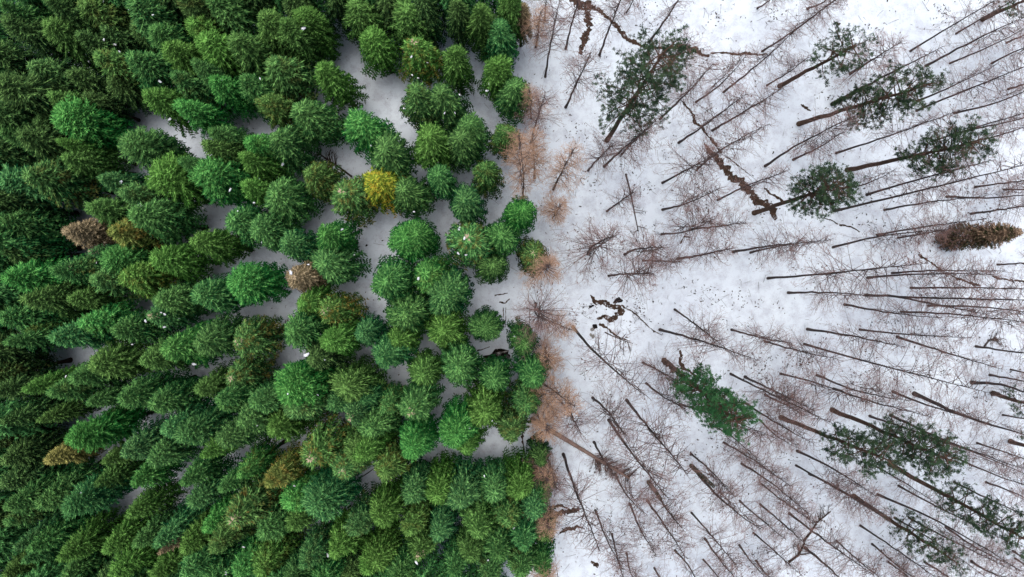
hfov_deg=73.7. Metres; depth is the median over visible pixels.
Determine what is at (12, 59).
spruce tree
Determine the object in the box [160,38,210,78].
spruce tree
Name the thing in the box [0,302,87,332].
spruce tree
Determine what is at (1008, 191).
larch tree
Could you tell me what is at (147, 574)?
spruce tree
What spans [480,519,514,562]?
spruce tree
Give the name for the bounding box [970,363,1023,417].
larch tree
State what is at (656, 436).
larch tree
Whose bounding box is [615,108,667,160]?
larch tree
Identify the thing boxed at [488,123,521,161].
spruce tree
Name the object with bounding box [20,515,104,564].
spruce tree
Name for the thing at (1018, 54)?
larch tree
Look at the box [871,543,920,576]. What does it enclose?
larch tree
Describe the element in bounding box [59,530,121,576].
spruce tree
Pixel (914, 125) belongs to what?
larch tree
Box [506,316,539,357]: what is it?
spruce tree
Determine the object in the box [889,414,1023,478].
larch tree
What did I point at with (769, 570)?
larch tree
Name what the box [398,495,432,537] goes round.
spruce tree
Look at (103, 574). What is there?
spruce tree
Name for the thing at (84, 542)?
spruce tree
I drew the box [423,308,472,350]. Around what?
spruce tree
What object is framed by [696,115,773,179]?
larch tree
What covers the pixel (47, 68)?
spruce tree
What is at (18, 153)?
spruce tree
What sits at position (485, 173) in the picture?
spruce tree
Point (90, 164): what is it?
spruce tree
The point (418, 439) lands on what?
spruce tree
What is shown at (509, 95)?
spruce tree
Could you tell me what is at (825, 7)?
larch tree
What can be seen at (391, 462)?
spruce tree
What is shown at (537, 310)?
larch tree
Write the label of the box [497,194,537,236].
spruce tree
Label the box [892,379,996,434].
larch tree
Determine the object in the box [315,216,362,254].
spruce tree
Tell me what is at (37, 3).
spruce tree
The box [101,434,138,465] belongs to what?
spruce tree
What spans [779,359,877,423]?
larch tree
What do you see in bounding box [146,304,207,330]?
spruce tree
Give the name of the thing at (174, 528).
spruce tree
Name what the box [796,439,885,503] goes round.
larch tree
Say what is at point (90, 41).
spruce tree
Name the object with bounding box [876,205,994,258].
larch tree
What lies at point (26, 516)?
spruce tree
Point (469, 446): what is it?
spruce tree
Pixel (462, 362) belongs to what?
spruce tree
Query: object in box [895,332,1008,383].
larch tree
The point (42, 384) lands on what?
spruce tree
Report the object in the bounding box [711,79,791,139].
larch tree
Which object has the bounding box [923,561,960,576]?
larch tree
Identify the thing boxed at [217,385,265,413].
spruce tree
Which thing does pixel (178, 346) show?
spruce tree
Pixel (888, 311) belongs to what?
larch tree
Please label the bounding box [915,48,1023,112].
larch tree
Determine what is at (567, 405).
larch tree
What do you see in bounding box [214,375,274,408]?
spruce tree
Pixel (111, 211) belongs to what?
spruce tree
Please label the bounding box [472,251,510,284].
spruce tree
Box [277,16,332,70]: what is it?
spruce tree
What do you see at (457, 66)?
spruce tree
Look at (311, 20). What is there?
spruce tree
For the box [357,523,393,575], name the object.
spruce tree
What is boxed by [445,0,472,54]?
spruce tree
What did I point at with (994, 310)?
larch tree
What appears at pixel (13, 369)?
spruce tree
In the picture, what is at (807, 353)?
larch tree
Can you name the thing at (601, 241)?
larch tree
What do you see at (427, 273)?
spruce tree
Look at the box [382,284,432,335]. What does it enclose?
spruce tree
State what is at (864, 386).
larch tree
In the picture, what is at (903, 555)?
larch tree
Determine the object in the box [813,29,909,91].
larch tree
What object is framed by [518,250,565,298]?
larch tree
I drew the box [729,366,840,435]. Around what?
larch tree
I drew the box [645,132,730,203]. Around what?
larch tree
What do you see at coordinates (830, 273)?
larch tree
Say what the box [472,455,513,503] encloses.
spruce tree
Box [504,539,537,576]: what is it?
spruce tree
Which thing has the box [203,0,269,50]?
spruce tree
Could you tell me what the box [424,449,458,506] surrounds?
spruce tree
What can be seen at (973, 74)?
larch tree
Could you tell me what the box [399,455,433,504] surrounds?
spruce tree
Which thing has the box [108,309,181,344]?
spruce tree
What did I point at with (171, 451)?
spruce tree
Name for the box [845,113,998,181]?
pine tree
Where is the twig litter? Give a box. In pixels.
[184,0,1023,576]
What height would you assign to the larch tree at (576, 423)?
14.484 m
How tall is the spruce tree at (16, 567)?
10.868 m
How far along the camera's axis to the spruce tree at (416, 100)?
55.67 m
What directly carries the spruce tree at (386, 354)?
on the snow ground
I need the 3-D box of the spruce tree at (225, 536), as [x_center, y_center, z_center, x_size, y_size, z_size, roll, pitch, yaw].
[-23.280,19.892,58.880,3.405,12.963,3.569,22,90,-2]
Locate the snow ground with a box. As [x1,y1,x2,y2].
[0,0,1023,576]
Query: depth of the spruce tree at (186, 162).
53.26 m
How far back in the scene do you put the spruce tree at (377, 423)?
55.76 m
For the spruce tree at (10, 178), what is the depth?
55.41 m
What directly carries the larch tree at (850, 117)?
on the snow ground
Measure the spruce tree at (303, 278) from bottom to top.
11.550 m
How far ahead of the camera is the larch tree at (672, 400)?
56.14 m
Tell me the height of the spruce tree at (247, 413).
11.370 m
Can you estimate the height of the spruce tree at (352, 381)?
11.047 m
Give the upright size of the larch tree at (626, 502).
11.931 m
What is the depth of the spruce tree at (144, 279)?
56.44 m
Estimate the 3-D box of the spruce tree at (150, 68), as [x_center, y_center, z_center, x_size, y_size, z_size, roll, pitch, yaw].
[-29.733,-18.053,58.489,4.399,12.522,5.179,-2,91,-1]
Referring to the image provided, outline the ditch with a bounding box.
[453,0,1023,575]
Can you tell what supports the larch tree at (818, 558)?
on the snow ground
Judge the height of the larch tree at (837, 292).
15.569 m
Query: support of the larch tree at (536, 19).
on the snow ground
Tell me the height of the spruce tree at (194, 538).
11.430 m
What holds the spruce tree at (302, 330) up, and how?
on the snow ground
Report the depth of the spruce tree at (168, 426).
55.65 m
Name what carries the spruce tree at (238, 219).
on the snow ground
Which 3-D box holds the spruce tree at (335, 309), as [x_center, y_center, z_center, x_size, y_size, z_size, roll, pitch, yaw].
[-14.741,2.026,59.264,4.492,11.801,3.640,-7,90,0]
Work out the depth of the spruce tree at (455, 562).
56.87 m
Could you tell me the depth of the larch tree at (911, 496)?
58.39 m
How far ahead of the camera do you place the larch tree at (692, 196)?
54.17 m
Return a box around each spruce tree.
[0,0,71,60]
[0,13,99,70]
[0,37,43,75]
[0,70,82,119]
[0,99,51,130]
[0,122,55,162]
[0,136,50,169]
[0,162,78,211]
[0,185,79,224]
[0,201,79,247]
[0,226,82,260]
[0,238,84,265]
[0,253,84,292]
[0,292,24,312]
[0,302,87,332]
[0,327,55,364]
[0,347,72,384]
[0,364,68,400]
[0,393,84,429]
[0,400,54,451]
[0,421,71,467]
[0,442,69,491]
[0,491,21,528]
[0,540,73,576]
[1,316,71,352]
[1,461,100,512]
[2,506,60,528]
[12,509,78,552]
[13,121,69,161]
[18,0,49,12]
[18,278,95,320]
[19,361,85,394]
[20,155,114,212]
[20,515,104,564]
[24,311,91,333]
[26,55,106,91]
[26,502,110,553]
[32,113,71,138]
[32,450,111,512]
[36,395,103,423]
[40,15,104,75]
[42,0,107,40]
[43,442,113,466]
[45,312,119,351]
[45,372,123,402]
[46,89,89,107]
[47,254,99,285]
[49,93,137,152]
[54,506,130,564]
[55,137,137,165]
[59,145,135,188]
[59,464,150,519]
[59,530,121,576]
[60,217,118,250]
[63,404,156,453]
[64,66,131,106]
[64,252,104,286]
[65,284,133,310]
[67,360,139,388]
[74,28,142,57]
[75,0,143,47]
[75,297,143,344]
[80,90,140,122]
[83,195,130,226]
[84,372,145,408]
[87,241,117,257]
[87,337,160,380]
[88,266,149,303]
[91,47,142,97]
[93,457,146,489]
[96,170,149,195]
[97,548,155,576]
[98,239,162,274]
[99,23,155,52]
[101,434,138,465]
[101,503,169,555]
[106,74,154,116]
[106,216,177,253]
[106,405,152,425]
[107,518,166,576]
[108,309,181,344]
[115,369,196,410]
[116,125,198,172]
[116,258,186,300]
[117,181,172,206]
[119,411,175,460]
[123,0,197,53]
[123,49,180,94]
[124,475,190,519]
[126,196,208,247]
[129,19,158,54]
[130,455,189,488]
[130,499,186,549]
[136,561,171,576]
[138,333,201,372]
[141,86,206,137]
[144,150,217,210]
[145,375,214,415]
[145,435,208,468]
[146,22,197,56]
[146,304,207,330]
[146,542,190,576]
[148,242,219,283]
[152,276,213,319]
[153,493,213,549]
[157,514,190,554]
[158,0,188,31]
[159,318,224,369]
[159,397,214,438]
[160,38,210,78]
[169,68,231,113]
[171,98,238,139]
[172,402,239,447]
[176,0,226,32]
[177,154,203,175]
[178,446,241,487]
[178,502,218,555]
[180,533,244,576]
[183,14,236,73]
[184,459,237,509]
[186,155,258,207]
[189,227,256,268]
[189,272,254,315]
[190,57,255,113]
[192,312,250,357]
[192,358,235,397]
[195,28,242,77]
[199,432,249,459]
[201,138,246,172]
[201,488,239,534]
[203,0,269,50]
[203,529,254,576]
[206,515,257,553]
[207,72,261,122]
[207,123,255,150]
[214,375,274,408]
[215,414,270,450]
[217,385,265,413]
[217,451,254,493]
[224,203,270,248]
[224,466,287,531]
[225,260,292,306]
[225,352,280,387]
[226,30,277,80]
[230,527,264,576]
[232,314,290,359]
[235,436,286,479]
[236,401,283,436]
[237,149,296,182]
[238,72,289,122]
[239,175,277,211]
[242,132,285,176]
[243,0,285,16]
[247,211,299,253]
[248,376,284,414]
[251,528,307,576]
[254,92,298,130]
[255,484,290,541]
[256,6,305,62]
[262,54,319,104]
[262,176,325,228]
[263,440,308,488]
[265,408,319,443]
[268,125,322,178]
[273,358,337,407]
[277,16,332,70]
[278,226,319,263]
[279,465,326,513]
[280,379,335,422]
[281,0,340,39]
[282,536,317,576]
[283,308,332,352]
[283,508,317,532]
[285,260,331,292]
[288,98,351,147]
[290,4,343,61]
[295,282,343,325]
[297,516,334,570]
[298,410,353,470]
[299,464,363,523]
[302,160,347,204]
[303,335,351,370]
[309,539,362,576]
[310,244,371,285]
[312,59,368,112]
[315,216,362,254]
[318,291,368,327]
[318,316,364,359]
[324,0,352,40]
[324,390,349,412]
[326,353,390,403]
[327,505,376,560]
[329,172,379,230]
[329,446,372,480]
[338,539,364,576]
[340,0,390,48]
[340,424,390,466]
[341,105,397,164]
[342,395,380,426]
[342,481,382,537]
[351,424,399,462]
[353,310,390,347]
[355,391,403,440]
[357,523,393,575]
[358,24,403,80]
[358,377,389,407]
[361,517,404,572]
[362,166,406,217]
[368,127,419,178]
[368,474,409,528]
[369,332,418,370]
[370,254,417,305]
[372,436,418,484]
[375,0,409,39]
[377,380,404,413]
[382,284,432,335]
[382,531,416,576]
[385,175,437,218]
[385,322,425,355]
[386,0,438,54]
[387,218,438,262]
[395,374,446,422]
[398,35,444,87]
[398,413,442,462]
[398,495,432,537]
[399,79,441,131]
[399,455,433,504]
[404,509,440,564]
[405,217,442,256]
[406,347,444,389]
[411,0,448,49]
[411,120,457,172]
[411,252,458,296]
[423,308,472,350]
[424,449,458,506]
[426,82,474,134]
[426,163,460,201]
[427,264,474,316]
[428,499,461,542]
[438,43,477,96]
[438,394,479,448]
[439,530,470,576]
[440,337,485,388]
[444,220,493,270]
[444,453,483,510]
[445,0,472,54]
[445,125,485,174]
[448,181,488,225]
[451,111,492,162]
[455,518,485,563]
[456,412,488,455]
[458,490,496,539]
[463,378,509,428]
[465,1,496,61]
[467,305,505,341]
[470,159,505,199]
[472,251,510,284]
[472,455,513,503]
[476,53,514,104]
[476,354,516,391]
[476,548,504,576]
[477,17,519,68]
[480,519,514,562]
[482,220,523,258]
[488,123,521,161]
[488,492,524,528]
[492,76,531,126]
[493,399,531,445]
[496,0,523,47]
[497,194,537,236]
[500,445,536,501]
[504,378,543,418]
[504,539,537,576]
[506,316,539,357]
[507,503,540,551]
[511,352,551,389]
[515,236,550,277]
[516,2,532,46]
[519,473,549,522]
[525,434,552,467]
[528,506,557,542]
[530,536,555,576]
[533,466,555,502]
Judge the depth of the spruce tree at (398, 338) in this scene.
56.92 m
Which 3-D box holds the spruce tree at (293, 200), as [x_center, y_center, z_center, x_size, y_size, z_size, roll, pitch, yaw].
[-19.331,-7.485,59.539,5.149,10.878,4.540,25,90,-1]
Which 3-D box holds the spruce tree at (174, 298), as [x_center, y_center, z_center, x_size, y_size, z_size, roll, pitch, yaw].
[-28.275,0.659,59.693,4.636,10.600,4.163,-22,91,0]
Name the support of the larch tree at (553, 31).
on the snow ground
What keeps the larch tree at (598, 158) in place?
on the snow ground
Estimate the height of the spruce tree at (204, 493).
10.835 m
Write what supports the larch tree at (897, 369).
on the snow ground
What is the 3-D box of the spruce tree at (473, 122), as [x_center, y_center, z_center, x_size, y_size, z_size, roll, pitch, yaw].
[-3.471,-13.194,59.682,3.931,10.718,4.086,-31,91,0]
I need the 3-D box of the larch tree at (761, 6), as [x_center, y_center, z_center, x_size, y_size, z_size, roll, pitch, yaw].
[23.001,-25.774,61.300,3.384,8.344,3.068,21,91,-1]
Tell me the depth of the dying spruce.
60.31 m
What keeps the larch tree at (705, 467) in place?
on the snow ground
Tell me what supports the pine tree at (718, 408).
on the snow ground
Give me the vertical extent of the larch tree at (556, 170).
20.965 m
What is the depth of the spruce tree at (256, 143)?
54.35 m
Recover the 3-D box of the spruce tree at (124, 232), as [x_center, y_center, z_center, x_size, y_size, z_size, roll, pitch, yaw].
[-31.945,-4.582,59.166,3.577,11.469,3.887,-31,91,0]
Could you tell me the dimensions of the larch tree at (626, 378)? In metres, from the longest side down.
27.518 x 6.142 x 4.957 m
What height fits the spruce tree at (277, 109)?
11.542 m
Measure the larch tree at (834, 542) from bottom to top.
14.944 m
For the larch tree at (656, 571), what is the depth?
61.89 m
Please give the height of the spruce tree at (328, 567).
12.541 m
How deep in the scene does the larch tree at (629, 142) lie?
53.09 m
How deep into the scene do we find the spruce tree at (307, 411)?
55.95 m
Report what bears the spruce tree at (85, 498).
on the snow ground
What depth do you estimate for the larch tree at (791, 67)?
59.52 m
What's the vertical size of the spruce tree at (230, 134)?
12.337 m
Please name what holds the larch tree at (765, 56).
on the snow ground
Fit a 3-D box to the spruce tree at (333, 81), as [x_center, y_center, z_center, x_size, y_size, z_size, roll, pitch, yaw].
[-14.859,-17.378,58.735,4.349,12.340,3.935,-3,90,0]
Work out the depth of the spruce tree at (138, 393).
55.67 m
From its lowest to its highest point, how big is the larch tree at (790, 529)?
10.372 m
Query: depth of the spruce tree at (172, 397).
56.23 m
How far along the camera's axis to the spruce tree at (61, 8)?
54.63 m
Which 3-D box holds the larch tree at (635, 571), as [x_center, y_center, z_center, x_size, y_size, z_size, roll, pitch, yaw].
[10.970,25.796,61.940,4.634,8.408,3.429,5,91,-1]
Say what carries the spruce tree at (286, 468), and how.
on the snow ground
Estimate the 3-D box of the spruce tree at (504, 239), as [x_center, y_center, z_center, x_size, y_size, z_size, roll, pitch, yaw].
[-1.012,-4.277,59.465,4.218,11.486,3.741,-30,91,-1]
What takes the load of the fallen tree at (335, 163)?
on the snow ground
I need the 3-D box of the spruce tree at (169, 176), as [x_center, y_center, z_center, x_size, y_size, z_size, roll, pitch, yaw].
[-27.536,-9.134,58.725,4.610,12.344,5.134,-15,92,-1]
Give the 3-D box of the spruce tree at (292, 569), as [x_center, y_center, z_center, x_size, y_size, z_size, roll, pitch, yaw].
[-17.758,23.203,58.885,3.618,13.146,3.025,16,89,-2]
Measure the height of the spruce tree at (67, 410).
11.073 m
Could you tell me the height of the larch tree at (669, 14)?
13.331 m
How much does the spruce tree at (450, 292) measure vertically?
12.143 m
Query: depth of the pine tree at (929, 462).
50.95 m
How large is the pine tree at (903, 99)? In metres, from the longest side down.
19.510 x 4.912 x 4.719 m
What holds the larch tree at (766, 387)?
on the snow ground
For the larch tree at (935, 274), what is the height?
17.416 m
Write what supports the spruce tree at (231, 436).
on the snow ground
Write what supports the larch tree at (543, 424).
on the snow ground
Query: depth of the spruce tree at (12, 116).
54.80 m
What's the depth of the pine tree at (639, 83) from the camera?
45.28 m
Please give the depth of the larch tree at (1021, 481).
59.34 m
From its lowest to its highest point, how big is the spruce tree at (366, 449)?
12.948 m
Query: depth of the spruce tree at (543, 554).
57.29 m
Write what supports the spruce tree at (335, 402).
on the snow ground
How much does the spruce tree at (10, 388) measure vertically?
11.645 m
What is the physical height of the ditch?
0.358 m
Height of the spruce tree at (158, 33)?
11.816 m
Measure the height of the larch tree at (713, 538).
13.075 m
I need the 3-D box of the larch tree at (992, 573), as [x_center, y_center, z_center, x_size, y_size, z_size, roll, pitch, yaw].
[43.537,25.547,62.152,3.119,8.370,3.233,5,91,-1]
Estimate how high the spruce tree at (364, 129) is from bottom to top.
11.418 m
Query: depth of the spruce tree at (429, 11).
56.74 m
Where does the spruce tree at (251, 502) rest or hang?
on the snow ground
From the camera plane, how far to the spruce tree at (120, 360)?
56.13 m
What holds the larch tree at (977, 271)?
on the snow ground
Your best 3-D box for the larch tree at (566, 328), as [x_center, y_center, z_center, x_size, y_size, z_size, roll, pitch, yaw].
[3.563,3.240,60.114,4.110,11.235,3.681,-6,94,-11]
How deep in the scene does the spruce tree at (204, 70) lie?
53.76 m
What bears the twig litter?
on the snow ground
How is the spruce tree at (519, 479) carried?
on the snow ground
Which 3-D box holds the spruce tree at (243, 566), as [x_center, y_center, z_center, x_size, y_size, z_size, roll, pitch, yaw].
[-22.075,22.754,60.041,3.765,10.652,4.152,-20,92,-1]
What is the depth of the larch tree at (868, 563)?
59.85 m
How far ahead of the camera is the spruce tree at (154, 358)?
55.52 m
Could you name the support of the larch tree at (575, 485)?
on the snow ground
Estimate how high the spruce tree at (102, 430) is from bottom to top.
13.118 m
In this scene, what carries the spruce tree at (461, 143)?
on the snow ground
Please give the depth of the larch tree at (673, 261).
55.61 m
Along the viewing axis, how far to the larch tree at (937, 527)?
54.42 m
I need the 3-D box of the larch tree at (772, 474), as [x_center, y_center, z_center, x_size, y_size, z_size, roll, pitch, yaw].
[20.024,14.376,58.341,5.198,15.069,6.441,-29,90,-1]
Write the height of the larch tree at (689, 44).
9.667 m
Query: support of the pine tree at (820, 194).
on the snow ground
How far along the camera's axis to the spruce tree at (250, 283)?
55.85 m
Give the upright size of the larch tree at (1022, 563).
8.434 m
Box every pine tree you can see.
[591,24,696,142]
[661,358,763,444]
[751,161,866,222]
[777,21,879,88]
[778,416,905,483]
[796,59,952,134]
[830,407,970,483]
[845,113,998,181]
[852,494,969,576]
[887,464,1023,561]
[980,0,1023,21]
[990,384,1023,418]
[1008,431,1023,458]
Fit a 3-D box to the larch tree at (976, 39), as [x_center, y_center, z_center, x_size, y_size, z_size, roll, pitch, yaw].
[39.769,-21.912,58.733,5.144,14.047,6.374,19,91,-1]
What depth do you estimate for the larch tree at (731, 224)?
54.61 m
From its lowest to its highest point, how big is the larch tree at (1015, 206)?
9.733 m
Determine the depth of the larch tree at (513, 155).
48.01 m
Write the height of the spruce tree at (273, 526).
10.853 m
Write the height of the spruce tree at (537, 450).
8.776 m
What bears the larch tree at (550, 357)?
on the snow ground
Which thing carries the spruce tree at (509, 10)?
on the snow ground
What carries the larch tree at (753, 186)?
on the snow ground
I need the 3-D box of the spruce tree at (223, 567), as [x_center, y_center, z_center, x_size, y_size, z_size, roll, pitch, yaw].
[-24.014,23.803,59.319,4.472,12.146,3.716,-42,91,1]
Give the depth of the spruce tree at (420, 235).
56.13 m
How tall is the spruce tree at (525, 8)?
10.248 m
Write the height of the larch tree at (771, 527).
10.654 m
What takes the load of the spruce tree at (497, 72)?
on the snow ground
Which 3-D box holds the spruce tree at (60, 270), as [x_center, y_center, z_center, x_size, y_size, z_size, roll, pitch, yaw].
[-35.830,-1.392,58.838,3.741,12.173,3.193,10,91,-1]
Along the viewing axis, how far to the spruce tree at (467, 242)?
55.29 m
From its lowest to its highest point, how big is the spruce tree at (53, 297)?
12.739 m
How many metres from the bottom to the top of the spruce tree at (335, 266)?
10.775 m
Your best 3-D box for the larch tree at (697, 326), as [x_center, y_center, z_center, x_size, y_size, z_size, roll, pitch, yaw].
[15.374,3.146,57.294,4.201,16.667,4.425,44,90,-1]
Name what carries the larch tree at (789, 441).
on the snow ground
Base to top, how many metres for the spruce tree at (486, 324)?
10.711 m
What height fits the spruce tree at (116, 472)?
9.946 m
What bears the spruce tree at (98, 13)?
on the snow ground
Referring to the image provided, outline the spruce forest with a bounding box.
[0,0,508,576]
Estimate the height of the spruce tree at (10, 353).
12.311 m
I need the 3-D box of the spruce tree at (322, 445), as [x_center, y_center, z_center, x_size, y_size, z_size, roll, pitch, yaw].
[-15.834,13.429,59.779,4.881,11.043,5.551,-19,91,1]
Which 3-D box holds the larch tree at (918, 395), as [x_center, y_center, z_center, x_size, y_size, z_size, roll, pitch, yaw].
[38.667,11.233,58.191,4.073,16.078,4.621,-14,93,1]
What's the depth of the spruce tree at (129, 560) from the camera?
55.64 m
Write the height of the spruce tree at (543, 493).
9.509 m
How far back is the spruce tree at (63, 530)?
56.57 m
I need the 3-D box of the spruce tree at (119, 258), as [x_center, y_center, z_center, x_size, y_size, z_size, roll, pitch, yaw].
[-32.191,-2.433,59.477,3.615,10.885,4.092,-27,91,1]
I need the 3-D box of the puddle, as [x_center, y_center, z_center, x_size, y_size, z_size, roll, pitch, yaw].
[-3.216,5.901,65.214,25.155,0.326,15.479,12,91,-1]
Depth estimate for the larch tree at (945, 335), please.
55.72 m
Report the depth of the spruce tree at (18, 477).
56.19 m
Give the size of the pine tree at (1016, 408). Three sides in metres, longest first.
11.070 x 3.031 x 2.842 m
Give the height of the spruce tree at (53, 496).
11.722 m
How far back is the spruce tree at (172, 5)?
55.64 m
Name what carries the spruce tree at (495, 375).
on the snow ground
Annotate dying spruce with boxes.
[933,220,1023,251]
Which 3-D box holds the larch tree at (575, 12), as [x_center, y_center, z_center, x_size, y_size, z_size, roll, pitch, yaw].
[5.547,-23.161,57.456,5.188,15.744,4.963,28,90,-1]
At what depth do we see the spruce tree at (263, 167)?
55.84 m
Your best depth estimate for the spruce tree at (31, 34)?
54.67 m
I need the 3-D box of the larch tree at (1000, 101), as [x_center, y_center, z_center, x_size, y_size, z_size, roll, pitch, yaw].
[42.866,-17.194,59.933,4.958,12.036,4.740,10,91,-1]
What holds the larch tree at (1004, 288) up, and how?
on the snow ground
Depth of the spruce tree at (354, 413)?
55.18 m
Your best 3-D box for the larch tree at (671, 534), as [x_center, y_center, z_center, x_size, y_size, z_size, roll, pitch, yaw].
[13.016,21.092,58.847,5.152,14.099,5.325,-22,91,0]
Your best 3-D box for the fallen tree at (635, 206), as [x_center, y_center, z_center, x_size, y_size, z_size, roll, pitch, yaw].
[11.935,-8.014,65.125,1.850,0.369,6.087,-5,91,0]
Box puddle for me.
[366,244,622,441]
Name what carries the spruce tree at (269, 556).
on the snow ground
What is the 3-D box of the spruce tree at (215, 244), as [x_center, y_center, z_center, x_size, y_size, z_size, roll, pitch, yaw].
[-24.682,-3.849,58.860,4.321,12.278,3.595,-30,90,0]
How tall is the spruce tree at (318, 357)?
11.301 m
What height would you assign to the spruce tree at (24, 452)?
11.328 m
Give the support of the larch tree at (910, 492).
on the snow ground
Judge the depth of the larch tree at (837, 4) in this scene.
58.96 m
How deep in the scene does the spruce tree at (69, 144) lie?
56.01 m
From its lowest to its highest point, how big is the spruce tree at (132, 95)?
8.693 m
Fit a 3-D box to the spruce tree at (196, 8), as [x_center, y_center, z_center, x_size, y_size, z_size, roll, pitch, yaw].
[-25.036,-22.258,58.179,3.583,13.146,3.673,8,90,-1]
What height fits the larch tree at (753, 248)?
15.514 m
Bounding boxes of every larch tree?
[497,128,545,199]
[506,124,554,184]
[508,276,587,360]
[514,85,568,143]
[518,0,556,50]
[518,82,553,126]
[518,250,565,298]
[521,0,582,77]
[522,445,570,508]
[523,497,563,539]
[524,454,563,490]
[526,0,562,22]
[526,555,560,576]
[527,398,573,444]
[531,306,579,342]
[531,364,588,419]
[532,335,570,373]
[533,186,570,227]
[537,383,564,425]
[542,136,588,199]
[542,453,616,560]
[545,212,628,285]
[546,394,599,455]
[548,0,606,49]
[553,36,610,108]
[566,309,654,406]
[572,381,640,443]
[578,132,626,184]
[582,504,639,576]
[585,439,633,479]
[587,112,657,183]
[589,0,639,55]
[591,236,665,306]
[599,533,639,576]
[601,174,643,219]
[601,418,681,515]
[605,467,656,528]
[612,394,702,484]
[613,0,652,23]
[614,223,675,280]
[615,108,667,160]
[615,554,655,576]
[616,503,660,563]
[632,342,687,397]
[633,477,697,536]
[638,499,694,571]
[641,22,717,98]
[642,233,690,280]
[643,563,670,576]
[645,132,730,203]
[645,370,694,430]
[649,0,695,39]
[656,201,728,257]
[658,317,765,380]
[659,58,722,120]
[661,169,733,238]
[668,298,730,354]
[674,84,754,143]
[675,545,710,576]
[678,231,740,272]
[679,390,782,463]
[681,45,751,108]
[686,449,741,511]
[689,461,776,537]
[689,505,755,576]
[690,197,750,243]
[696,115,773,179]
[697,537,750,576]
[699,559,727,576]
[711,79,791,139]
[714,405,771,470]
[717,163,798,212]
[723,21,805,92]
[723,433,799,495]
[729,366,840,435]
[730,310,796,364]
[732,221,807,275]
[738,496,789,544]
[738,544,781,576]
[740,462,816,521]
[743,361,820,421]
[743,401,824,453]
[747,559,784,576]
[749,217,833,271]
[752,0,785,16]
[753,531,809,576]
[755,473,823,531]
[757,413,803,453]
[759,503,812,550]
[761,0,846,51]
[764,103,875,171]
[764,387,809,425]
[765,324,849,382]
[766,51,811,90]
[766,239,936,311]
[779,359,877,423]
[787,259,881,317]
[789,0,848,36]
[789,512,880,576]
[792,120,849,163]
[795,458,894,522]
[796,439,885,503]
[802,0,834,12]
[803,331,1005,406]
[803,546,850,576]
[806,301,915,364]
[808,474,895,525]
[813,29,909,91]
[816,361,916,413]
[830,40,949,112]
[832,205,951,263]
[833,362,941,425]
[834,145,1023,221]
[835,102,974,163]
[835,540,896,576]
[839,155,900,195]
[843,286,947,336]
[859,307,976,357]
[859,524,945,576]
[865,152,997,211]
[865,248,1023,325]
[866,250,998,315]
[868,415,968,459]
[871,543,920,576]
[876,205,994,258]
[876,466,947,512]
[876,494,1023,575]
[883,179,992,223]
[887,550,921,576]
[889,282,991,327]
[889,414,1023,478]
[891,244,1014,300]
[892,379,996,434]
[893,517,987,576]
[895,200,950,253]
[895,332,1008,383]
[897,484,1023,554]
[901,291,1023,348]
[907,517,1019,575]
[909,0,1004,51]
[909,251,1023,316]
[912,391,1023,443]
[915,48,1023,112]
[920,58,1000,104]
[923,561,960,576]
[925,0,1023,68]
[929,276,1023,334]
[933,93,1023,144]
[944,526,1023,576]
[945,172,1023,218]
[945,442,1023,484]
[949,19,1023,65]
[953,481,1023,531]
[954,60,1023,114]
[955,0,1022,34]
[956,453,1023,505]
[970,188,1023,226]
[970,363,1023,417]
[970,559,1019,576]
[974,169,1023,204]
[974,319,1023,370]
[976,101,1023,137]
[976,433,1023,473]
[979,109,1023,159]
[985,481,1023,517]
[988,364,1023,389]
[991,31,1023,67]
[997,250,1023,275]
[998,26,1023,53]
[1002,401,1023,428]
[1003,170,1023,201]
[1004,544,1023,570]
[1007,71,1023,89]
[1012,551,1023,576]
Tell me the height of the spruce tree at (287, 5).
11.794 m
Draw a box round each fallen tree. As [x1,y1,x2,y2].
[315,140,351,177]
[531,417,639,486]
[605,329,632,357]
[625,173,646,232]
[788,533,818,562]
[805,504,832,540]
[984,329,1003,346]
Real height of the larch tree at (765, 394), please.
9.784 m
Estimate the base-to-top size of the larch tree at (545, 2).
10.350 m
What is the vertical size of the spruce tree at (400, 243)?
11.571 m
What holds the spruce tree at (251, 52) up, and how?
on the snow ground
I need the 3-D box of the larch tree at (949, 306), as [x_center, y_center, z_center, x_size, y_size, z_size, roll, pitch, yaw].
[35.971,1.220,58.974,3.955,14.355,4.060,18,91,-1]
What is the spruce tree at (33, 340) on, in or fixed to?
on the snow ground
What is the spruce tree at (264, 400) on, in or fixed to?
on the snow ground
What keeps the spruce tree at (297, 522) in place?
on the snow ground
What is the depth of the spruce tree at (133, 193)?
55.73 m
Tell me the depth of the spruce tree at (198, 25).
54.24 m
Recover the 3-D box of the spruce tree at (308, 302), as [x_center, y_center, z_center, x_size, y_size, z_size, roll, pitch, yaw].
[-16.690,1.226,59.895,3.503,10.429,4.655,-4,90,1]
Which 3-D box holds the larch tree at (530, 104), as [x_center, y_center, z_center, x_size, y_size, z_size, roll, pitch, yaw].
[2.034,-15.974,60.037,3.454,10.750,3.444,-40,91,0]
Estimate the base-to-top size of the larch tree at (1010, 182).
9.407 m
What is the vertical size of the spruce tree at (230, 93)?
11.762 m
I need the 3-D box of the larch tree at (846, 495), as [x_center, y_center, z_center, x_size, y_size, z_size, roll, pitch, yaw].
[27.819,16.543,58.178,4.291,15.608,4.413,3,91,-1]
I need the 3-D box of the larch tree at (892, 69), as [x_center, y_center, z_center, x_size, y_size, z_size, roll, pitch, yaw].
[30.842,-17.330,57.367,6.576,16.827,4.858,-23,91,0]

